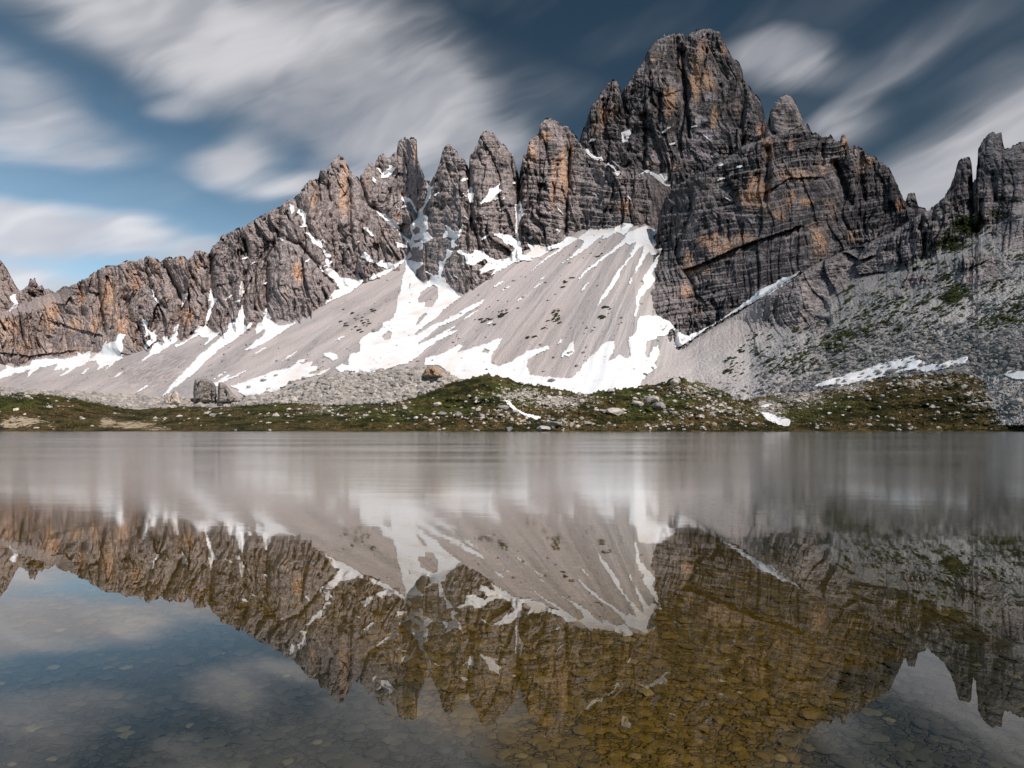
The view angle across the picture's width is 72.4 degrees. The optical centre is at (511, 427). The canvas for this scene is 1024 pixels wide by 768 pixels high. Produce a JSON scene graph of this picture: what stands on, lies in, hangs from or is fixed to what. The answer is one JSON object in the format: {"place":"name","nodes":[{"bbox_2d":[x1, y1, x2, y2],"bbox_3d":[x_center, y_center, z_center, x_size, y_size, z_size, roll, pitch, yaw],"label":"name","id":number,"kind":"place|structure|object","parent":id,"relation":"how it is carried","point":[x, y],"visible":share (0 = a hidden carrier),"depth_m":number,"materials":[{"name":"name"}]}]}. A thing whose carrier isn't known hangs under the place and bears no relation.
{"place":"outdoors","nodes":[
{"label":"outdoors","id":0,"kind":"place"},
{"bbox_2d":[0,260,51,313],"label":"distant peak","id":1,"kind":"structure","parent":0,"point":[28,293],"depth_m":926.37,"materials":[{"name":"grey stone"}]},
{"bbox_2d":[0,155,399,366],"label":"mountain ridge","id":2,"kind":"structure","parent":0,"point":[95,311],"depth_m":503.30,"materials":[{"name":"grey stone"}]},
{"bbox_2d":[7,294,17,311],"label":"snow patch","id":3,"kind":"object","parent":2,"relation":"on","point":[13,299],"visible":0.93,"depth_m":924.37,"materials":[{"name":"white snow"}]},
{"bbox_2d":[89,334,125,370],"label":"snow patch","id":4,"kind":"object","parent":2,"relation":"on","point":[110,353],"visible":1,"depth_m":487.44,"materials":[{"name":"white snow"}]},
{"bbox_2d":[142,319,156,348],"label":"snow patch","id":5,"kind":"object","parent":2,"relation":"on","point":[153,336],"visible":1,"depth_m":484.78,"materials":[{"name":"white snow"}]},
{"bbox_2d":[150,289,162,305],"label":"snow patch","id":6,"kind":"object","parent":2,"relation":"on","point":[158,301],"visible":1,"depth_m":498.81,"materials":[{"name":"white snow"}]},
{"bbox_2d":[142,325,178,360],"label":"snow patch","id":7,"kind":"object","parent":2,"relation":"on","point":[157,347],"visible":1,"depth_m":478.86,"materials":[{"name":"white snow"}]},
{"bbox_2d":[181,293,186,307],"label":"snow patch","id":8,"kind":"object","parent":2,"relation":"on","point":[184,298],"visible":1,"depth_m":498.75,"materials":[{"name":"white snow"}]},
{"bbox_2d":[175,288,218,347],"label":"snow patch","id":9,"kind":"object","parent":2,"relation":"on","point":[205,331],"visible":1,"depth_m":480.79,"materials":[{"name":"white snow"}]},
{"bbox_2d":[239,281,243,296],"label":"snow patch","id":10,"kind":"object","parent":2,"relation":"on","point":[241,290],"visible":1,"depth_m":480.59,"materials":[{"name":"white snow"}]},
{"bbox_2d":[289,204,293,213],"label":"snow patch","id":11,"kind":"object","parent":2,"relation":"on","point":[291,209],"visible":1,"depth_m":500.67,"materials":[{"name":"white snow"}]},
{"bbox_2d":[297,209,306,227],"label":"snow patch","id":12,"kind":"object","parent":2,"relation":"on","point":[301,212],"visible":1,"depth_m":501.39,"materials":[{"name":"white snow"}]},
{"bbox_2d":[304,232,330,257],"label":"snow patch","id":13,"kind":"object","parent":2,"relation":"on","point":[317,242],"visible":1,"depth_m":492.82,"materials":[{"name":"white snow"}]},
{"bbox_2d":[325,258,329,267],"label":"snow patch","id":14,"kind":"object","parent":2,"relation":"on","point":[327,262],"visible":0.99,"depth_m":494.45,"materials":[{"name":"white snow"}]},
{"bbox_2d":[319,265,362,303],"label":"snow patch","id":15,"kind":"object","parent":2,"relation":"on","point":[347,285],"visible":1,"depth_m":488.81,"materials":[{"name":"white snow"}]},
{"bbox_2d":[363,227,373,236],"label":"snow patch","id":16,"kind":"object","parent":2,"relation":"on","point":[368,231],"visible":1,"depth_m":513.12,"materials":[{"name":"white snow"}]},
{"bbox_2d":[361,252,393,268],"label":"snow patch","id":17,"kind":"object","parent":2,"relation":"on","point":[386,265],"visible":0.99,"depth_m":504.72,"materials":[{"name":"white snow"}]},
{"bbox_2d":[0,394,529,431],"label":"meadow","id":18,"kind":"structure","parent":0,"point":[131,424],"depth_m":195.60,"materials":[{"name":"green plant"}]},
{"bbox_2d":[0,375,1023,430],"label":"turf tufts","id":19,"kind":"object","parent":18,"relation":"on","point":[613,419],"visible":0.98,"depth_m":174.23,"materials":[{"name":"green plant"}]},
{"bbox_2d":[0,372,1023,430],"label":"stones","id":20,"kind":"object","parent":18,"relation":"on","point":[988,392],"visible":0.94,"depth_m":178.76,"materials":[{"name":"stone"}]},
{"bbox_2d":[0,222,680,397],"bbox_3d":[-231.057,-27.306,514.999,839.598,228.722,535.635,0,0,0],"label":"scree slope","id":21,"kind":"structure","parent":0,"point":[319,333],"depth_m":393.99,"materials":[{"name":"grey gravel"}]},
{"bbox_2d":[0,351,90,378],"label":"snow patch","id":22,"kind":"object","parent":21,"relation":"on","point":[78,360],"visible":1,"depth_m":510.36,"materials":[{"name":"white snow"}]},
{"bbox_2d":[163,306,250,395],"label":"snow patch","id":23,"kind":"object","parent":21,"relation":"on","point":[237,328],"visible":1,"depth_m":445.28,"materials":[{"name":"white snow"}]},
{"bbox_2d":[214,370,245,386],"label":"snow patch","id":24,"kind":"object","parent":21,"relation":"on","point":[223,379],"visible":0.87,"depth_m":386.93,"materials":[{"name":"white snow"}]},
{"bbox_2d":[244,308,295,349],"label":"snow patch","id":25,"kind":"object","parent":21,"relation":"on","point":[270,327],"visible":1,"depth_m":446.62,"materials":[{"name":"white snow"}]},
{"bbox_2d":[230,359,329,396],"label":"snow patch","id":26,"kind":"object","parent":21,"relation":"on","point":[298,370],"visible":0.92,"depth_m":367.27,"materials":[{"name":"white snow"}]},
{"bbox_2d":[323,352,337,360],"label":"snow patch","id":27,"kind":"object","parent":21,"relation":"on","point":[331,356],"visible":1,"depth_m":375.42,"materials":[{"name":"white snow"}]},
{"bbox_2d":[86,241,661,378],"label":"scree blocks","id":28,"kind":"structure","parent":21,"relation":"on","point":[540,344],"depth_m":368.34,"materials":[{"name":"grey stone"}]},
{"bbox_2d":[369,252,411,279],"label":"snow patch","id":29,"kind":"object","parent":21,"relation":"on","point":[393,267],"visible":1,"depth_m":499.29,"materials":[{"name":"white snow"}]},
{"bbox_2d":[335,260,483,373],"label":"snow patch","id":30,"kind":"object","parent":21,"relation":"on","point":[375,348],"visible":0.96,"depth_m":383.20,"materials":[{"name":"white snow"}]},
{"bbox_2d":[464,310,477,319],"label":"snow patch","id":31,"kind":"object","parent":21,"relation":"on","point":[470,314],"visible":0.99,"depth_m":377.61,"materials":[{"name":"white snow"}]},
{"bbox_2d":[424,336,659,393],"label":"snow patch","id":32,"kind":"object","parent":21,"relation":"on","point":[599,371],"visible":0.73,"depth_m":294.76,"materials":[{"name":"white snow"}]},
{"bbox_2d":[526,237,576,270],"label":"snow patch","id":33,"kind":"object","parent":21,"relation":"on","point":[537,251],"visible":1,"depth_m":446.52,"materials":[{"name":"white snow"}]},
{"bbox_2d":[339,253,773,373],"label":"cushion plants","id":34,"kind":"object","parent":21,"relation":"on","point":[604,316],"visible":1,"depth_m":346.21,"materials":[{"name":"plant"}]},
{"bbox_2d":[564,341,573,356],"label":"snow patch","id":35,"kind":"object","parent":21,"relation":"on","point":[570,347],"visible":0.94,"depth_m":308.72,"materials":[{"name":"white snow"}]},
{"bbox_2d":[562,223,632,262],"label":"snow patch","id":36,"kind":"object","parent":21,"relation":"on","point":[588,238],"visible":1,"depth_m":444.32,"materials":[{"name":"white snow"}]},
{"bbox_2d":[578,226,661,306],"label":"snow patch","id":37,"kind":"object","parent":21,"relation":"on","point":[641,236],"visible":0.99,"depth_m":415.90,"materials":[{"name":"white snow"}]},
{"bbox_2d":[634,253,659,316],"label":"snow patch","id":38,"kind":"object","parent":21,"relation":"on","point":[648,279],"visible":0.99,"depth_m":368.19,"materials":[{"name":"white snow"}]},
{"bbox_2d":[628,315,697,357],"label":"snow patch","id":39,"kind":"object","parent":21,"relation":"on","point":[649,328],"visible":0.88,"depth_m":324.03,"materials":[{"name":"white snow"}]},
{"bbox_2d":[675,271,799,346],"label":"snow patch","id":40,"kind":"object","parent":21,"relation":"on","point":[764,291],"visible":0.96,"depth_m":347.28,"materials":[{"name":"white snow"}]},
{"bbox_2d":[324,373,583,430],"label":"knoll","id":41,"kind":"structure","parent":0,"point":[492,417],"depth_m":178.38,"materials":[{"name":"green plant"}]},
{"bbox_2d":[438,411,446,415],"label":"boulder","id":42,"kind":"object","parent":41,"relation":"on","point":[440,413],"visible":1,"depth_m":172.93,"materials":[{"name":"grey stone"}]},
{"bbox_2d":[455,411,462,417],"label":"boulder","id":43,"kind":"object","parent":41,"relation":"on","point":[458,414],"visible":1,"depth_m":169.55,"materials":[{"name":"grey stone"}]},
{"bbox_2d":[497,405,508,409],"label":"boulder","id":44,"kind":"object","parent":41,"relation":"on","point":[503,407],"visible":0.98,"depth_m":172.31,"materials":[{"name":"grey stone"}]},
{"bbox_2d":[505,400,540,419],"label":"snow patch","id":45,"kind":"object","parent":41,"relation":"on","point":[522,413],"visible":0.84,"depth_m":173.09,"materials":[{"name":"white snow"}]},
{"bbox_2d":[460,130,523,293],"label":"rock tower","id":46,"kind":"structure","parent":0,"point":[492,164],"depth_m":461.61,"materials":[{"name":"grey stone"}]},
{"bbox_2d":[467,187,473,202],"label":"snow patch","id":47,"kind":"object","parent":46,"relation":"on","point":[470,195],"visible":1,"depth_m":464.33,"materials":[{"name":"white snow"}]},
{"bbox_2d":[457,233,519,273],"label":"snow patch","id":48,"kind":"object","parent":46,"relation":"on","point":[475,257],"visible":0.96,"depth_m":434.18,"materials":[{"name":"white snow"}]},
{"bbox_2d":[479,184,500,203],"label":"snow patch","id":49,"kind":"object","parent":46,"relation":"on","point":[493,193],"visible":1,"depth_m":460.36,"materials":[{"name":"white snow"}]},
{"bbox_2d":[492,235,531,274],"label":"snow patch","id":50,"kind":"object","parent":46,"relation":"on","point":[519,256],"visible":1,"depth_m":445.71,"materials":[{"name":"white snow"}]},
{"bbox_2d":[514,201,523,240],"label":"snow patch","id":51,"kind":"object","parent":46,"relation":"on","point":[519,211],"visible":0.99,"depth_m":472.10,"materials":[{"name":"white snow"}]},
{"bbox_2d":[0,543,1023,767],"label":"lake bed","id":52,"kind":"object","parent":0,"point":[618,695],"visible":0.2,"depth_m":3.65,"materials":[{"name":"stone"}]},
{"bbox_2d":[0,543,1023,767],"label":"lake bed stones","id":53,"kind":"object","parent":52,"relation":"on","point":[483,754],"visible":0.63,"depth_m":3.35,"materials":[{"name":"brown stone"}]},
{"bbox_2d":[0,431,1023,569],"bbox_3d":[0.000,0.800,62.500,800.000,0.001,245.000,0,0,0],"label":"lake water","id":54,"kind":"structure","parent":0,"point":[70,497],"depth_m":8.68,"materials":[{"name":"grey liquid"}]},
{"bbox_2d":[0,0,1023,292],"label":"sky","id":55,"kind":"structure","parent":0,"point":[130,130],"materials":[{"name":"blue"}]},
{"bbox_2d":[515,117,671,251],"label":"rock buttress","id":56,"kind":"object","parent":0,"point":[564,172],"visible":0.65,"depth_m":472.91,"materials":[{"name":"grey stone"}]},
{"bbox_2d":[530,376,791,431],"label":"knoll","id":57,"kind":"structure","parent":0,"point":[692,391],"depth_m":169.80,"materials":[{"name":"green plant"}]},
{"bbox_2d":[537,425,550,430],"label":"boulder","id":58,"kind":"object","parent":57,"relation":"on","point":[543,428],"visible":1,"depth_m":156.92,"materials":[{"name":"stone"}]},
{"bbox_2d":[547,421,560,426],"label":"boulder","id":59,"kind":"object","parent":57,"relation":"on","point":[555,423],"visible":0.95,"depth_m":158.87,"materials":[{"name":"grey stone"}]},
{"bbox_2d":[605,408,623,415],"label":"boulder","id":60,"kind":"object","parent":57,"relation":"on","point":[616,411],"visible":0.98,"depth_m":168.03,"materials":[{"name":"stone"}]},
{"bbox_2d":[632,401,642,405],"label":"boulder","id":61,"kind":"object","parent":57,"relation":"on","point":[637,403],"visible":0.99,"depth_m":173.78,"materials":[{"name":"stone"}]},
{"bbox_2d":[645,396,658,402],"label":"boulder","id":62,"kind":"object","parent":57,"relation":"on","point":[652,399],"visible":0.95,"depth_m":175.49,"materials":[{"name":"stone"}]},
{"bbox_2d":[652,401,665,409],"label":"boulder","id":63,"kind":"object","parent":57,"relation":"on","point":[660,405],"visible":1,"depth_m":171.94,"materials":[{"name":"grey stone"}]},
{"bbox_2d":[670,378,680,384],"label":"boulder","id":64,"kind":"object","parent":57,"relation":"on","point":[676,381],"visible":0.89,"depth_m":186.96,"materials":[{"name":"stone"}]},
{"bbox_2d":[761,412,790,425],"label":"snow patch","id":65,"kind":"object","parent":57,"relation":"on","point":[774,418],"visible":0.94,"depth_m":176.68,"materials":[{"name":"white snow"}]},
{"bbox_2d":[579,28,767,190],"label":"mountain summit","id":66,"kind":"structure","parent":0,"point":[680,84],"depth_m":553.20,"materials":[{"name":"grey stone"}]},
{"bbox_2d":[585,149,602,160],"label":"snow patch","id":67,"kind":"object","parent":66,"relation":"on","point":[592,156],"visible":0.94,"depth_m":509.71,"materials":[{"name":"white snow"}]},
{"bbox_2d":[609,164,620,175],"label":"snow patch","id":68,"kind":"object","parent":66,"relation":"on","point":[616,173],"visible":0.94,"depth_m":494.35,"materials":[{"name":"white snow"}]},
{"bbox_2d":[621,128,631,142],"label":"snow patch","id":69,"kind":"object","parent":66,"relation":"on","point":[627,133],"visible":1,"depth_m":544.88,"materials":[{"name":"white snow"}]},
{"bbox_2d":[639,170,669,186],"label":"snow patch","id":70,"kind":"object","parent":66,"relation":"on","point":[663,175],"visible":0.98,"depth_m":506.01,"materials":[{"name":"white snow"}]},
{"bbox_2d":[648,132,1023,424],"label":"mountain spur","id":71,"kind":"structure","parent":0,"point":[997,184],"depth_m":278.35,"materials":[{"name":"grey stone"}]},
{"bbox_2d":[719,214,1023,400],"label":"talus blocks","id":72,"kind":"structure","parent":71,"relation":"on","point":[997,366],"depth_m":218.18,"materials":[{"name":"grey stone"}]},
{"bbox_2d":[724,209,1023,376],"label":"dwarf pines","id":73,"kind":"object","parent":71,"relation":"on","point":[958,295],"visible":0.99,"depth_m":249.50,"materials":[{"name":"green plant"}]},
{"bbox_2d":[815,355,967,385],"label":"snow patch","id":74,"kind":"object","parent":71,"relation":"on","point":[852,377],"visible":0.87,"depth_m":214.48,"materials":[{"name":"white snow"}]},
{"bbox_2d":[886,369,898,372],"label":"boulder","id":75,"kind":"object","parent":71,"relation":"on","point":[891,370],"visible":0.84,"depth_m":211.04,"materials":[{"name":"grey stone"}]},
{"bbox_2d":[1008,411,1018,415],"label":"boulder","id":76,"kind":"object","parent":71,"relation":"on","point":[1012,413],"visible":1,"depth_m":164.83,"materials":[{"name":"grey stone"}]},
{"bbox_2d":[1004,370,1023,378],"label":"snow patch","id":77,"kind":"object","parent":71,"relation":"on","point":[1018,375],"visible":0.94,"depth_m":177.35,"materials":[{"name":"white snow"}]},
{"bbox_2d":[1011,398,1023,404],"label":"boulder","id":78,"kind":"object","parent":71,"relation":"on","point":[1017,401],"visible":1,"depth_m":166.28,"materials":[{"name":"stone"}]},
{"bbox_2d":[741,373,1023,431],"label":"hillside meadow","id":79,"kind":"structure","parent":0,"point":[941,394],"depth_m":176.66,"materials":[{"name":"green plant"}]},
{"bbox_3d":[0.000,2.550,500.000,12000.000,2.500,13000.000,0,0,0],"label":"ground","id":80,"kind":"structure","parent":0,"visible":0},
{"bbox_2d":[0,365,458,409],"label":"rubble bank","id":81,"kind":"structure","parent":80,"relation":"on","point":[236,396],"depth_m":313.13,"materials":[{"name":"grey stone"}]},
{"bbox_2d":[164,390,180,404],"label":"boulder","id":82,"kind":"object","parent":81,"relation":"on","point":[173,397],"visible":0.91,"depth_m":314.99,"materials":[{"name":"stone"}]},
{"bbox_2d":[193,378,216,402],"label":"boulder","id":83,"kind":"object","parent":81,"relation":"on","point":[204,390],"visible":0.98,"depth_m":311.10,"materials":[{"name":"stone"}]},
{"bbox_2d":[217,382,239,402],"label":"boulder","id":84,"kind":"object","parent":81,"relation":"on","point":[225,394],"visible":0.97,"depth_m":304.39,"materials":[{"name":"stone"}]},
{"bbox_2d":[0,366,464,408],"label":"rubble","id":85,"kind":"object","parent":81,"relation":"on","point":[331,392],"visible":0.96,"depth_m":281.90,"materials":[{"name":"stone"}]},
{"bbox_2d":[289,396,297,401],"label":"boulder","id":86,"kind":"object","parent":81,"relation":"on","point":[292,398],"visible":0.68,"depth_m":281.04,"materials":[{"name":"stone"}]},
{"bbox_2d":[401,379,410,384],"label":"boulder","id":87,"kind":"object","parent":81,"relation":"on","point":[405,381],"visible":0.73,"depth_m":277.25,"materials":[{"name":"stone"}]},
{"bbox_2d":[423,366,442,376],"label":"boulder","id":88,"kind":"object","parent":81,"relation":"on","point":[433,371],"visible":0.93,"depth_m":274.75,"materials":[{"name":"stone"}]},
{"bbox_2d":[360,137,429,272],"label":"rock tower","id":89,"kind":"structure","parent":80,"relation":"on","point":[406,178],"depth_m":541.69,"materials":[{"name":"grey stone"}]},
{"bbox_2d":[377,165,395,177],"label":"snow patch","id":90,"kind":"object","parent":89,"relation":"on","point":[387,172],"visible":1,"depth_m":558.87,"materials":[{"name":"white snow"}]},
{"bbox_2d":[377,211,399,230],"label":"snow patch","id":91,"kind":"object","parent":89,"relation":"on","point":[392,220],"visible":1,"depth_m":534.95,"materials":[{"name":"white snow"}]},
{"bbox_2d":[395,242,407,247],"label":"snow patch","id":92,"kind":"object","parent":89,"relation":"on","point":[401,245],"visible":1,"depth_m":520.64,"materials":[{"name":"white snow"}]},
{"bbox_2d":[399,186,432,249],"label":"snow patch","id":93,"kind":"object","parent":89,"relation":"on","point":[424,236],"visible":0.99,"depth_m":497.39,"materials":[{"name":"white snow"}]},
{"bbox_2d":[408,144,492,292],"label":"rock tower","id":94,"kind":"structure","parent":80,"relation":"on","point":[447,205],"depth_m":460.41,"materials":[{"name":"grey stone"}]},
{"bbox_2d":[437,249,452,277],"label":"snow patch","id":95,"kind":"object","parent":94,"relation":"on","point":[442,264],"visible":1,"depth_m":442.66,"materials":[{"name":"white snow"}]},
{"bbox_2d":[442,225,462,247],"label":"snow patch","id":96,"kind":"object","parent":94,"relation":"on","point":[454,236],"visible":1,"depth_m":443.60,"materials":[{"name":"white snow"}]},
{"bbox_2d":[650,123,927,348],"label":"rock wall","id":97,"kind":"structure","parent":80,"relation":"on","point":[801,197],"depth_m":393.48,"materials":[{"name":"grey stone"}]},
{"bbox_2d":[765,94,803,136],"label":"rock tower","id":98,"kind":"structure","parent":97,"relation":"on","point":[785,115],"depth_m":509.84,"materials":[{"name":"grey stone"}]}
]}

